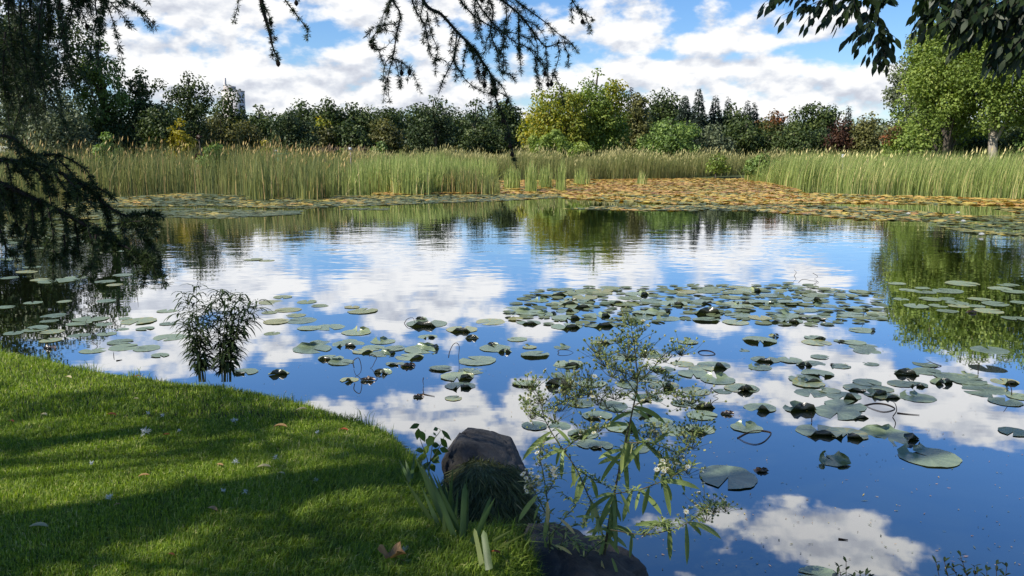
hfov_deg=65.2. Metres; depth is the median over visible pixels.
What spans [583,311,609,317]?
lily pad
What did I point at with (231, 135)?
broadleaf tree
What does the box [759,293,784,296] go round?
lily pad
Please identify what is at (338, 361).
lily pad
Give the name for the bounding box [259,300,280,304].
lily pad
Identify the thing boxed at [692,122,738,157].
broadleaf tree
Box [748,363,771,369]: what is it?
lily pad
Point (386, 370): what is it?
lily pad
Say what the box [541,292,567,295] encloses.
lily pad
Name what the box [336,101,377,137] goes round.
broadleaf tree
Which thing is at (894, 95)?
broadleaf tree
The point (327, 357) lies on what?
lily pad
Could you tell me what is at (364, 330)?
lily pad
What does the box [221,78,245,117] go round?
apartment tower
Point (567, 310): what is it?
lily pad
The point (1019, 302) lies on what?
lily pad
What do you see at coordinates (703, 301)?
lily pad
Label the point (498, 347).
lily pad
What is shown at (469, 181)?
cattail clump
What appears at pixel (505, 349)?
lily pad
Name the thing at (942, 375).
lily pad
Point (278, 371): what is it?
lily pad
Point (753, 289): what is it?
lily pad
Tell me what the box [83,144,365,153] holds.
reed plumes
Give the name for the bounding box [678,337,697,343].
lily pad
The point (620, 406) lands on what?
lily pad
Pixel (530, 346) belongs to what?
lily pad
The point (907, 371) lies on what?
lily pad
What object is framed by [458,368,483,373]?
lily pad
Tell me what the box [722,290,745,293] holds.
lily pad
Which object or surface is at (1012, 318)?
lily pad
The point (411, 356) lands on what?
lily pad
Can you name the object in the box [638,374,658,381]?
lily pad
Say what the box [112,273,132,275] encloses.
lily pad
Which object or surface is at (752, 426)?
lily pad
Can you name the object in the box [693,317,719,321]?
lily pad
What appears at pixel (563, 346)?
lily pad
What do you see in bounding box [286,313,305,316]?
lily pad
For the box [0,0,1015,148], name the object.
sky
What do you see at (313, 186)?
cattail clump
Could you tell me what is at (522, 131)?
broadleaf tree
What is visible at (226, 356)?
leafy plant
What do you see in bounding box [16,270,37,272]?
lily pad
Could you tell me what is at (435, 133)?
broadleaf tree
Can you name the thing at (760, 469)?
lily pad
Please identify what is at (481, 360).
lily pad
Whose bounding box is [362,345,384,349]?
lily pad
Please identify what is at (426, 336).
lily pad
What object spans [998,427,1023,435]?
lily pad
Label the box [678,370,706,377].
lily pad
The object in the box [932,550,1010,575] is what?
water weed
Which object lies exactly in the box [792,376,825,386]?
lily pad
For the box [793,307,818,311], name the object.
lily pad
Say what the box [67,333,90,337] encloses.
lily pad
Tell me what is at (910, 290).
lily pad
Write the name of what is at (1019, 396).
lily pad
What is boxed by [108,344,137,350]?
lily pad
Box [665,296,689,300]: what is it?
lily pad
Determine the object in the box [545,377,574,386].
lily pad
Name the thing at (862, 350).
lily pad
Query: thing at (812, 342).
lily pad
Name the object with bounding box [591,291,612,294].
lily pad
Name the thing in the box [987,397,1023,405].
lily pad
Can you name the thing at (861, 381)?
lily pad
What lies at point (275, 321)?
lily pad
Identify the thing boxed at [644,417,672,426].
lily pad
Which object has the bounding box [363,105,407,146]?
broadleaf tree
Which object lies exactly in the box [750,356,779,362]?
lily pad
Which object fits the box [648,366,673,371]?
lily pad
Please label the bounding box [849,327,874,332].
lily pad
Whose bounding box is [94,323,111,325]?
lily pad
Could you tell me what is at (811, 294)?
lily pad
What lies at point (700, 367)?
lily pad
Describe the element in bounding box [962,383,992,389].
lily pad
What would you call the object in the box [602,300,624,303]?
lily pad
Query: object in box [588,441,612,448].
lily pad
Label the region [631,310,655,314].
lily pad
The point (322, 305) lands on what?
lily pad
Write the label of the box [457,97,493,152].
broadleaf tree
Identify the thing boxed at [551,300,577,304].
lily pad
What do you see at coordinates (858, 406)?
lily pad
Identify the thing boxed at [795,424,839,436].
lily pad
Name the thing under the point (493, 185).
cattail clump
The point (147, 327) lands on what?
lily pad
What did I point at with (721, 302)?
lily pad
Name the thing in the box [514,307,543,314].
lily pad
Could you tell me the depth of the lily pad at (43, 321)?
10.57 m
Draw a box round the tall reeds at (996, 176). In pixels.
[777,144,1023,198]
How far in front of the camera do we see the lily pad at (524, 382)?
7.73 m
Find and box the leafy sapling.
[409,423,450,474]
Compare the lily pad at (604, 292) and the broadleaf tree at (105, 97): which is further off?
the broadleaf tree at (105, 97)
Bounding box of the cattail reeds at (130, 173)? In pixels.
[0,131,368,199]
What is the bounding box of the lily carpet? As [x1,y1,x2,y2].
[0,177,1023,325]
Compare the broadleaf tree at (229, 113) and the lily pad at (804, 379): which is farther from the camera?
the broadleaf tree at (229, 113)
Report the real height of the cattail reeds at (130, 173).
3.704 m
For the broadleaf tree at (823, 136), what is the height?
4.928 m
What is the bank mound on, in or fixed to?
on the lawn at (170, 411)
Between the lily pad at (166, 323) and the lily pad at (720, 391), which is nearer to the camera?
the lily pad at (720, 391)
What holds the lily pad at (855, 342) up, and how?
on the water
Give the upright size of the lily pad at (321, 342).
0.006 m
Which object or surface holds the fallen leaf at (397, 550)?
on the lawn at (170, 411)
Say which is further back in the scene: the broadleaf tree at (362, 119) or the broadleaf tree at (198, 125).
the broadleaf tree at (198, 125)
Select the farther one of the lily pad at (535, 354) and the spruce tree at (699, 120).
the spruce tree at (699, 120)
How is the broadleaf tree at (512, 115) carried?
on the ground at (732, 176)
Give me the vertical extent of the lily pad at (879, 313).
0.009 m
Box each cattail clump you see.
[245,156,284,199]
[293,160,332,199]
[366,161,399,191]
[389,161,433,193]
[434,165,462,191]
[455,165,482,192]
[479,169,502,193]
[503,164,521,188]
[521,159,539,190]
[538,164,553,186]
[553,158,568,190]
[574,166,590,183]
[637,170,647,183]
[760,170,773,182]
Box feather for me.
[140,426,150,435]
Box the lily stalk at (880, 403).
[865,403,894,411]
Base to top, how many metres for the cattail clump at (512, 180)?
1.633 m
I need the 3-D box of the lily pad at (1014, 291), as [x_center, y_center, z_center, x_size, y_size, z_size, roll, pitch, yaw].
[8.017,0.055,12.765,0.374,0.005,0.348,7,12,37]
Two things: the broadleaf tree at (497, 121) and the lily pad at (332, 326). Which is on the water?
the lily pad at (332, 326)
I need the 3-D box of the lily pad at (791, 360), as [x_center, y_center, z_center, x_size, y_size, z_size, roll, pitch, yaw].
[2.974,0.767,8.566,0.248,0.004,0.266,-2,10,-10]
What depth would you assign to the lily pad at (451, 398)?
7.23 m
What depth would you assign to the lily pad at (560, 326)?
10.16 m
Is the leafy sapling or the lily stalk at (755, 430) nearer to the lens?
the leafy sapling
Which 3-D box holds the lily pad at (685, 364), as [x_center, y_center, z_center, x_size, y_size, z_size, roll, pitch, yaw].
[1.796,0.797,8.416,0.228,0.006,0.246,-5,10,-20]
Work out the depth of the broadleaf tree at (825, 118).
94.50 m
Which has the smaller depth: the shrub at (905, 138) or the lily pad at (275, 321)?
the lily pad at (275, 321)
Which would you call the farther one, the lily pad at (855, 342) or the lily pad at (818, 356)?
the lily pad at (855, 342)
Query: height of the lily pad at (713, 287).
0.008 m
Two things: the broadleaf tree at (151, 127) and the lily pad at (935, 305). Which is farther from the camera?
the broadleaf tree at (151, 127)
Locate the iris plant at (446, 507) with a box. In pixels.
[399,455,524,569]
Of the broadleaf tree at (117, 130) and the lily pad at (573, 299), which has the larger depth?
the broadleaf tree at (117, 130)
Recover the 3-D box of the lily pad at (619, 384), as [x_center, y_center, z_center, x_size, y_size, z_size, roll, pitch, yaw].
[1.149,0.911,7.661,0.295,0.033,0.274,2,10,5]
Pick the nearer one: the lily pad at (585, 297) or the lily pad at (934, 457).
the lily pad at (934, 457)
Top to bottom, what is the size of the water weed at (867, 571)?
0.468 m
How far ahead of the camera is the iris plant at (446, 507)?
3.57 m
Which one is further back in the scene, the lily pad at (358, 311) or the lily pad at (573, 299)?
the lily pad at (573, 299)
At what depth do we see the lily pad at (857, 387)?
7.57 m
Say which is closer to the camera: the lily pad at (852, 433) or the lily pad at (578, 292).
the lily pad at (852, 433)
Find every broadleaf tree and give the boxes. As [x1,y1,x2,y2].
[0,1,107,140]
[0,80,99,167]
[58,101,93,146]
[66,36,134,134]
[85,110,142,159]
[110,66,173,151]
[132,105,190,165]
[163,71,218,153]
[171,115,210,143]
[195,111,244,154]
[205,84,252,134]
[231,119,269,156]
[240,108,288,145]
[247,104,273,144]
[262,106,320,161]
[285,98,316,138]
[290,103,343,155]
[304,95,346,142]
[304,116,338,154]
[326,118,374,155]
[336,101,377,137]
[341,104,406,128]
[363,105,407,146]
[367,117,407,154]
[383,103,439,153]
[402,95,461,155]
[418,107,486,154]
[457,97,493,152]
[457,108,534,151]
[458,120,507,158]
[487,98,525,154]
[497,114,538,154]
[516,82,601,150]
[565,68,632,157]
[619,92,654,154]
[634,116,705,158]
[647,85,691,145]
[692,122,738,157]
[703,110,771,131]
[715,102,748,137]
[715,116,778,157]
[754,108,788,147]
[761,122,823,157]
[784,100,845,144]
[784,114,839,130]
[809,127,833,155]
[821,116,858,157]
[845,111,891,156]
[856,119,928,151]
[873,25,965,154]
[888,8,1009,164]
[888,113,973,155]
[929,0,1023,160]
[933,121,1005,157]
[941,113,1012,145]
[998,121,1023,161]
[1009,91,1023,154]
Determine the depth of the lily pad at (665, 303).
11.75 m
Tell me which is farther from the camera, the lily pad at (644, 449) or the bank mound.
the lily pad at (644, 449)
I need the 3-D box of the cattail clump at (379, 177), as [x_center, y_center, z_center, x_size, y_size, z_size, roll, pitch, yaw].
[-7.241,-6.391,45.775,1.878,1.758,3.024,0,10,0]
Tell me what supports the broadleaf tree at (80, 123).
on the ground at (732, 176)
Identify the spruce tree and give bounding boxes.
[618,87,634,152]
[674,95,695,143]
[685,88,708,149]
[703,95,724,138]
[722,97,732,119]
[743,101,752,123]
[748,102,759,157]
[839,106,852,151]
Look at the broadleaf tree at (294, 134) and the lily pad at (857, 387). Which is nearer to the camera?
the lily pad at (857, 387)
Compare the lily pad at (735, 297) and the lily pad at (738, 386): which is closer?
the lily pad at (738, 386)
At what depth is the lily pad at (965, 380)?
7.79 m
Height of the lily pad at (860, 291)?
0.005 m
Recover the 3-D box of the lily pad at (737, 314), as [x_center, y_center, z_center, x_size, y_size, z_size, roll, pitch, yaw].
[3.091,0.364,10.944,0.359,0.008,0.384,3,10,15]
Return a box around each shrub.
[92,131,123,183]
[164,118,197,163]
[195,134,202,162]
[195,143,230,188]
[260,139,270,156]
[333,147,345,158]
[369,141,388,155]
[399,144,412,156]
[527,129,594,159]
[705,153,730,177]
[741,152,781,176]
[879,114,940,164]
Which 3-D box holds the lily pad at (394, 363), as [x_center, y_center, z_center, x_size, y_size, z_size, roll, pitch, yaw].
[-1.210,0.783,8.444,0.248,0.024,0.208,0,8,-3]
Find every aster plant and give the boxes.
[513,306,742,562]
[517,436,617,571]
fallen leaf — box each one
[29,522,47,526]
[378,542,405,560]
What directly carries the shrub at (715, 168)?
on the ground at (732, 176)
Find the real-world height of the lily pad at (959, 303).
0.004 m
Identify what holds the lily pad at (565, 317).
on the water
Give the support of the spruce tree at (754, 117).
on the ground at (732, 176)
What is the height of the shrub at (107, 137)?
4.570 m
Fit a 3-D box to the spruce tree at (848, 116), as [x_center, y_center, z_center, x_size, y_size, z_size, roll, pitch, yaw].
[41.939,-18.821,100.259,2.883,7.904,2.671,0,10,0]
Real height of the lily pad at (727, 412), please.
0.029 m
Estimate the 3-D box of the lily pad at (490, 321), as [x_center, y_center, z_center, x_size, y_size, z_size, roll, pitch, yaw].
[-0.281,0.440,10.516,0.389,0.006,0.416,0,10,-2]
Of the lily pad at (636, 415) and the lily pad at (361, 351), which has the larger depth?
the lily pad at (361, 351)
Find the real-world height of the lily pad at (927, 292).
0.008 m
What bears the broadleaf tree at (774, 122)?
on the ground at (732, 176)
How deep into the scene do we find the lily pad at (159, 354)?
8.78 m
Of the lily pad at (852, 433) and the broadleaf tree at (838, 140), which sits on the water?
the lily pad at (852, 433)
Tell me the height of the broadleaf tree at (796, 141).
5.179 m
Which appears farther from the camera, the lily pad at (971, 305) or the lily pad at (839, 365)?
the lily pad at (971, 305)
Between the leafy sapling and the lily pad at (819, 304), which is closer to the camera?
the leafy sapling
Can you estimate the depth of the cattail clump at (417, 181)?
42.45 m
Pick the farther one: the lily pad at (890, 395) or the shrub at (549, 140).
the shrub at (549, 140)
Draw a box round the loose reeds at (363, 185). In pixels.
[323,151,493,194]
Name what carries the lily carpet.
on the water
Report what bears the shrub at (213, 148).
on the ground at (732, 176)
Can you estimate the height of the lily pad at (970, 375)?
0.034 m
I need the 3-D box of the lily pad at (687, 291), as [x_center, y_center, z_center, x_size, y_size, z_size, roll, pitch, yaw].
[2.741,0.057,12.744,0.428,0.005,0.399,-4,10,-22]
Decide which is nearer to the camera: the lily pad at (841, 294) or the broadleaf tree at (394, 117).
the lily pad at (841, 294)
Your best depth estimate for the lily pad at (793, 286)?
13.31 m
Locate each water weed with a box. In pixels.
[833,556,873,575]
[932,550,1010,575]
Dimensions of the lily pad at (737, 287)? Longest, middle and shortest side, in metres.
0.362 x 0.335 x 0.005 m
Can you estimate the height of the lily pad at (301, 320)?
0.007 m
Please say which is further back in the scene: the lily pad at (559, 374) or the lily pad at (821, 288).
the lily pad at (821, 288)
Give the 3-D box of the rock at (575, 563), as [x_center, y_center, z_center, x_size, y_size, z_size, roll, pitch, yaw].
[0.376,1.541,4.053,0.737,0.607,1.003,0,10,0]
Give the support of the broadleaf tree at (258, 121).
on the ground at (732, 176)
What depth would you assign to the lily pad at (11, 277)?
14.20 m
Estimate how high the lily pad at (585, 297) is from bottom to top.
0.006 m
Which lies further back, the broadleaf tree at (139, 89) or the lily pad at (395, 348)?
the broadleaf tree at (139, 89)
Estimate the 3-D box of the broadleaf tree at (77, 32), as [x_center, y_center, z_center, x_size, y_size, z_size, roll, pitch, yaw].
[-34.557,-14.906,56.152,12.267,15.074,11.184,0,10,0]
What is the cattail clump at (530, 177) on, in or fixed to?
on the water
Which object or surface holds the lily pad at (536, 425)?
on the water
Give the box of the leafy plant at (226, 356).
[164,284,272,381]
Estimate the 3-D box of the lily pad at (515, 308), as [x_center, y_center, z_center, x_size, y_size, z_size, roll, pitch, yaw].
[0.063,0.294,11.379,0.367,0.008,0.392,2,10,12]
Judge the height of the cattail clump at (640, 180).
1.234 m
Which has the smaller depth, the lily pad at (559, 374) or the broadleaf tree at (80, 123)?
the lily pad at (559, 374)
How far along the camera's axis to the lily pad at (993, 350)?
8.58 m
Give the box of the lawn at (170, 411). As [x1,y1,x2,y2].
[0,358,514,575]
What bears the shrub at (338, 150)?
on the ground at (732, 176)
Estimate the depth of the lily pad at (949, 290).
12.82 m
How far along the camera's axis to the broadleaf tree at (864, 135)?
75.79 m
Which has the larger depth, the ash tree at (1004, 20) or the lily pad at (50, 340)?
the lily pad at (50, 340)
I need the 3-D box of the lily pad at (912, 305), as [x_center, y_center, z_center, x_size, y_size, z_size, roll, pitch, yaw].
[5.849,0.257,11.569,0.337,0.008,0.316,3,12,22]
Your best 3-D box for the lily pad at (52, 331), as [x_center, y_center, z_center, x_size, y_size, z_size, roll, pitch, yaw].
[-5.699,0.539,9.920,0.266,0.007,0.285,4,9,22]
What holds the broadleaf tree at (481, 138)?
on the ground at (732, 176)
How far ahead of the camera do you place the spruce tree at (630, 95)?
97.43 m
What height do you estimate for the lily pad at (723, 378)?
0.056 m
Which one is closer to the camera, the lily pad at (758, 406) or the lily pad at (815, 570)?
the lily pad at (815, 570)
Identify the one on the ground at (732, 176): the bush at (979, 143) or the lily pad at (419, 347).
the bush at (979, 143)
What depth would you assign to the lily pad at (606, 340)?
9.39 m
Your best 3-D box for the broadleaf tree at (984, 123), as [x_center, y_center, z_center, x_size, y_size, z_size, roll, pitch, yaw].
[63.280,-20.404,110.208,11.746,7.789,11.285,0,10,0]
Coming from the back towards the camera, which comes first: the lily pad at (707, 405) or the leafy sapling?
the lily pad at (707, 405)
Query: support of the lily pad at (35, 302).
on the water
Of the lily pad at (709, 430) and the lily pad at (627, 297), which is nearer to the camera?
the lily pad at (709, 430)
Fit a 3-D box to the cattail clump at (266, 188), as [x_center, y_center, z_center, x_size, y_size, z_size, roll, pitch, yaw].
[-11.680,-5.276,38.319,1.488,2.059,3.260,0,10,0]
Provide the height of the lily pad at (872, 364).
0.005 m
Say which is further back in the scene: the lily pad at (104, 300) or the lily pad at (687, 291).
the lily pad at (687, 291)
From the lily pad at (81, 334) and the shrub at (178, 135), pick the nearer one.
the lily pad at (81, 334)
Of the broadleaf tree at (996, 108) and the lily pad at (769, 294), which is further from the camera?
the broadleaf tree at (996, 108)
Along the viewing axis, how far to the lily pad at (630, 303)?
11.74 m
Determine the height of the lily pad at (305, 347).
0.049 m
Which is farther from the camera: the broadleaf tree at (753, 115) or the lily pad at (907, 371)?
the broadleaf tree at (753, 115)
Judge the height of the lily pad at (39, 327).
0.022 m
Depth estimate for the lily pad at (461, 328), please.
10.03 m
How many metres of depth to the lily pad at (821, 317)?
10.78 m
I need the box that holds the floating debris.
[260,324,1022,569]
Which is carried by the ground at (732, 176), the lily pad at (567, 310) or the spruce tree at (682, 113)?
the spruce tree at (682, 113)
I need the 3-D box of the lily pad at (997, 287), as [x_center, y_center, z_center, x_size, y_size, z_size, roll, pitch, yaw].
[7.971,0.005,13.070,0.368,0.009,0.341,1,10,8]
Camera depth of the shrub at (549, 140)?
71.77 m
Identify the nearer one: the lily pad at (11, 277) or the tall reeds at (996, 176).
the lily pad at (11, 277)
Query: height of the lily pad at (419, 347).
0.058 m
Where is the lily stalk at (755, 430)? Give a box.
[737,430,771,444]
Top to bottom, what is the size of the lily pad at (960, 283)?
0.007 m
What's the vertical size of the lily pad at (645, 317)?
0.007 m
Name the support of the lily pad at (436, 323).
on the water
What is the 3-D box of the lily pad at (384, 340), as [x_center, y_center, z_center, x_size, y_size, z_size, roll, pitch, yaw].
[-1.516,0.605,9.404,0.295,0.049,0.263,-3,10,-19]
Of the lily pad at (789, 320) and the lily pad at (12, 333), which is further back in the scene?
the lily pad at (789, 320)
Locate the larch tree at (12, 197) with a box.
[0,0,594,289]
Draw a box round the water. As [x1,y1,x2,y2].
[0,178,1023,575]
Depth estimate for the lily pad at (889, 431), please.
6.33 m
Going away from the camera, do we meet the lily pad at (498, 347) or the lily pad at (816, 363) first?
the lily pad at (816, 363)
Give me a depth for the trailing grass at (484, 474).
4.66 m
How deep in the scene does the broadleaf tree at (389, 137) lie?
85.91 m
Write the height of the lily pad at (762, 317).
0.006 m
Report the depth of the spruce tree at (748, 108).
95.63 m
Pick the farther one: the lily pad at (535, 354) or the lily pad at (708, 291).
the lily pad at (708, 291)
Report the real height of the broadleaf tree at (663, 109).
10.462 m
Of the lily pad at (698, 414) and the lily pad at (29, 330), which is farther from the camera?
the lily pad at (29, 330)
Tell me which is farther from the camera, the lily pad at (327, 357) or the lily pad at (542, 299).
the lily pad at (542, 299)
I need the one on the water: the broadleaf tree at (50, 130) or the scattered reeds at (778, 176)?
the scattered reeds at (778, 176)
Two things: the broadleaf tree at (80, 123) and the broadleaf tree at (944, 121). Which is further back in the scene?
the broadleaf tree at (80, 123)
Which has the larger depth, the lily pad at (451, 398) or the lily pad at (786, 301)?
the lily pad at (786, 301)
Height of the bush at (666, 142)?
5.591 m
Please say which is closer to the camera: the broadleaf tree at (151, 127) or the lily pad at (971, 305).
the lily pad at (971, 305)
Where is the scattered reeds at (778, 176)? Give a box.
[736,151,810,188]
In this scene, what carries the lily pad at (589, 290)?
on the water
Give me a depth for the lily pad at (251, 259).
16.58 m
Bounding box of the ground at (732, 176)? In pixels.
[684,174,744,177]
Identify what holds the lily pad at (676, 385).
on the water
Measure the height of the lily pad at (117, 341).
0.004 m
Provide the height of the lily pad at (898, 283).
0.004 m
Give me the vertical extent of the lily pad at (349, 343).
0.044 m
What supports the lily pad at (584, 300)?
on the water
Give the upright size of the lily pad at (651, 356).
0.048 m
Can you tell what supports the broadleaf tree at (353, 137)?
on the ground at (732, 176)
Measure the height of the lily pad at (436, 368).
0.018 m
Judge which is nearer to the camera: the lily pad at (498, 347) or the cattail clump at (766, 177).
the lily pad at (498, 347)
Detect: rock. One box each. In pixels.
[441,427,529,483]
[524,522,648,575]
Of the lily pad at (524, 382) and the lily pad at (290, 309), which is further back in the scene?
the lily pad at (290, 309)
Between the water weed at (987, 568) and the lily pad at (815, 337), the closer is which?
the water weed at (987, 568)
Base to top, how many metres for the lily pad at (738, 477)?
0.008 m
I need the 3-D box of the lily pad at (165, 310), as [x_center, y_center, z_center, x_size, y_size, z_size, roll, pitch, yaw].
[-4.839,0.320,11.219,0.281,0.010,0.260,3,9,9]
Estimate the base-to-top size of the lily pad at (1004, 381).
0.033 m
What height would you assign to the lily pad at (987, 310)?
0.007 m
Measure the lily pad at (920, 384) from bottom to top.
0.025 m
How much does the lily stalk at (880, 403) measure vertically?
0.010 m
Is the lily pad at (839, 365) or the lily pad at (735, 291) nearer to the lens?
the lily pad at (839, 365)
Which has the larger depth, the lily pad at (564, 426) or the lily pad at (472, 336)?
the lily pad at (472, 336)
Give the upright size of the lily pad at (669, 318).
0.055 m
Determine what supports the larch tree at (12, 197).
on the lawn at (170, 411)
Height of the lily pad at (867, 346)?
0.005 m
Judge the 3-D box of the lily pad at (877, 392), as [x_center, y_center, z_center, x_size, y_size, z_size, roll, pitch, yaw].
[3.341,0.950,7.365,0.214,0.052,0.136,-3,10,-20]
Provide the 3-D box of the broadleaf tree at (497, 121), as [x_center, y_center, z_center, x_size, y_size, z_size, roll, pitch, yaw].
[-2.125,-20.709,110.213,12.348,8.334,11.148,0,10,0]
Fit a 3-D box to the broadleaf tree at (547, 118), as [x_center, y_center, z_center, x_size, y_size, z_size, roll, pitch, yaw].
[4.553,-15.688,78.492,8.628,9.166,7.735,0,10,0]
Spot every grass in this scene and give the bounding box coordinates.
[339,414,544,537]
[340,143,787,179]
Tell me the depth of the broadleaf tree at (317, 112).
108.66 m
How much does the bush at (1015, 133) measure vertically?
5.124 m
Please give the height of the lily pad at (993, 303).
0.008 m
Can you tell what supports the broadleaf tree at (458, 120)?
on the ground at (732, 176)
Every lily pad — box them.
[0,276,18,278]
[0,305,12,308]
[3,331,22,334]
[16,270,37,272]
[22,328,46,331]
[23,301,42,303]
[27,325,48,329]
[30,278,47,280]
[38,278,75,282]
[39,338,62,342]
[40,313,65,317]
[40,319,58,322]
[40,329,64,333]
[43,345,55,348]
[57,300,71,302]
[66,321,91,325]
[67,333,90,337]
[71,316,109,321]
[78,348,105,352]
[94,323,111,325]
[95,280,114,282]
[96,299,115,302]
[96,332,116,335]
[107,339,132,344]
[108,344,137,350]
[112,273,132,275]
[120,317,156,324]
[133,345,159,351]
[136,326,154,329]
[150,353,168,356]
[153,334,185,340]
[156,309,177,312]
[160,322,174,324]
[235,368,258,373]
[244,258,262,260]
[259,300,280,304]
[261,311,276,313]
[263,318,288,323]
[264,332,279,334]
[268,369,288,374]
[273,295,291,297]
[275,307,300,311]
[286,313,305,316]
[286,317,316,323]
[293,342,331,353]
[297,300,316,303]
[297,326,320,329]
[311,340,329,343]
[313,304,327,306]
[314,324,344,329]
[318,355,343,359]
[328,357,353,364]
[332,340,364,346]
[340,377,358,381]
[342,326,370,334]
[347,308,377,313]
[352,349,372,353]
[360,375,374,379]
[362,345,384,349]
[370,349,394,356]
[371,336,395,343]
[374,368,391,373]
[383,345,405,350]
[386,361,403,364]
[395,353,423,360]
[400,362,415,366]
[404,342,438,353]
[406,320,446,326]
[418,335,436,338]
[429,365,451,370]
[441,370,473,380]
[445,382,474,388]
[445,396,461,400]
[446,326,476,331]
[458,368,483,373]
[459,356,495,364]
[465,334,478,337]
[476,318,504,324]
[479,344,509,351]
[497,348,511,351]
[504,306,525,310]
[507,337,526,340]
[512,380,538,386]
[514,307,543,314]
[517,320,540,323]
[521,351,548,357]
[522,421,546,429]
[523,344,536,348]
[530,297,548,301]
[535,310,556,315]
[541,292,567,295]
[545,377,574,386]
[549,422,570,429]
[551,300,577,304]
[551,323,581,328]
[551,372,576,377]
[552,315,580,319]
[553,362,576,367]
[554,343,569,348]
[555,360,582,366]
[556,308,578,312]
[559,288,574,290]
[564,298,578,300]
[565,290,586,294]
[565,303,593,308]
[568,399,593,407]
[568,429,597,438]
[572,295,596,298]
[574,289,597,291]
[575,299,593,302]
[576,439,596,448]
[578,379,606,386]
[582,411,611,418]
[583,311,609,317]
[584,322,615,326]
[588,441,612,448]
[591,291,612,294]
[592,339,613,343]
[596,289,612,291]
[600,286,619,289]
[600,401,627,410]
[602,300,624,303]
[607,422,636,431]
[611,302,639,305]
[611,354,636,359]
[616,296,640,299]
[617,381,640,388]
[620,443,649,452]
[624,314,652,319]
[624,410,649,418]
[626,290,648,295]
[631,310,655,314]
[632,394,662,401]
[638,350,662,357]
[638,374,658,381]
[640,299,660,302]
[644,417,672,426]
[646,307,670,313]
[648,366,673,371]
[649,381,678,388]
[656,313,679,320]
[659,301,687,305]
[660,425,688,435]
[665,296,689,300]
[670,400,694,406]
[672,361,693,366]
[675,289,696,293]
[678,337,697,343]
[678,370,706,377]
[682,387,709,394]
[686,410,716,419]
[686,424,714,433]
[689,299,715,303]
[689,365,713,371]
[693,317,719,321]
[694,401,714,407]
[695,289,720,292]
[696,307,722,313]
[697,361,730,367]
[699,465,757,488]
[700,286,725,290]
[700,371,735,383]
[714,389,731,393]
[715,300,735,303]
[721,410,733,413]
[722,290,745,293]
[722,295,740,298]
[722,319,748,324]
[724,312,750,316]
[724,383,756,391]
[727,304,753,307]
[729,285,745,288]
[729,301,751,303]
[729,384,759,391]
[730,419,762,431]
[736,287,760,291]
[742,336,776,342]
[743,403,775,410]
[746,300,773,303]
[748,315,770,319]
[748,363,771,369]
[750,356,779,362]
[753,467,768,472]
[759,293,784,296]
[764,301,784,306]
[773,300,802,303]
[775,310,798,317]
[775,318,802,322]
[778,357,802,362]
[782,400,815,410]
[783,284,802,287]
[788,374,822,382]
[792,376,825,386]
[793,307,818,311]
[794,389,826,396]
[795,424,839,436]
[796,361,812,365]
[798,565,836,575]
[801,292,827,297]
[801,339,831,345]
[801,369,833,376]
[802,297,825,300]
[804,335,825,338]
[807,315,832,320]
[807,360,825,365]
[811,354,828,358]
[814,302,836,307]
[815,404,860,419]
[817,287,835,290]
[819,385,840,392]
[819,450,850,465]
[824,399,866,410]
[826,391,861,398]
[826,427,867,438]
[831,363,850,368]
[834,293,857,296]
[836,310,865,316]
[838,412,867,419]
[843,306,869,309]
[843,383,871,391]
[844,340,866,344]
[848,289,870,292]
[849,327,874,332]
[849,344,876,349]
[852,378,881,385]
[853,348,880,354]
[859,424,918,446]
[861,314,886,319]
[862,362,878,365]
[864,389,886,395]
[866,311,887,315]
[871,385,893,391]
[872,393,900,398]
[887,380,913,386]
[888,282,905,284]
[894,368,918,374]
[897,441,962,466]
[899,288,914,291]
[900,390,936,401]
[903,303,928,307]
[904,381,927,386]
[912,362,938,366]
[912,367,940,374]
[914,290,936,293]
[918,297,941,300]
[928,304,947,306]
[930,378,951,383]
[932,288,963,292]
[934,372,963,380]
[937,309,958,312]
[939,297,957,300]
[945,281,979,285]
[946,301,968,304]
[948,304,969,307]
[948,375,986,384]
[957,371,978,377]
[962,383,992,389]
[962,385,1010,397]
[967,297,990,300]
[967,304,985,307]
[970,346,1009,353]
[973,308,1003,313]
[981,301,1009,305]
[987,286,1011,289]
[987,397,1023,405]
[990,378,1019,383]
[997,283,1019,285]
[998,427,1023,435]
[1001,290,1023,292]
[1001,316,1023,319]
[1005,393,1023,399]
[1010,301,1023,303]
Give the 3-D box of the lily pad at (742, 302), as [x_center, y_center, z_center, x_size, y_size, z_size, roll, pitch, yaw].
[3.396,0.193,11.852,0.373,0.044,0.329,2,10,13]
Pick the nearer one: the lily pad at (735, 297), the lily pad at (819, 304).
the lily pad at (819, 304)
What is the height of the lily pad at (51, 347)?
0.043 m
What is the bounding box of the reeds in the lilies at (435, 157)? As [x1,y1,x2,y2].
[347,148,505,191]
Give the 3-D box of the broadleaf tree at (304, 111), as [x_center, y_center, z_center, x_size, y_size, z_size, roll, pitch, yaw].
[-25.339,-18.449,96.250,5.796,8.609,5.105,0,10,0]
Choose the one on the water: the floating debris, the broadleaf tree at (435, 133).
the floating debris
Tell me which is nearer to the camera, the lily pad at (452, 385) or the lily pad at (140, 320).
the lily pad at (452, 385)
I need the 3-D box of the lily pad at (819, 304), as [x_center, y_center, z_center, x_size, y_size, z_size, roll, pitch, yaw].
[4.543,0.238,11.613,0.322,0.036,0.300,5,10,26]
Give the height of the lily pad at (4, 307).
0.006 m
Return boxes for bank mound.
[448,464,532,532]
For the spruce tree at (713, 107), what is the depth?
92.67 m
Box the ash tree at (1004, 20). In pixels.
[757,0,1023,85]
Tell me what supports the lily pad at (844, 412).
on the water
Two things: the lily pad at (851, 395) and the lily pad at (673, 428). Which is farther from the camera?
the lily pad at (851, 395)
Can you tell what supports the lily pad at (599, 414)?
on the water

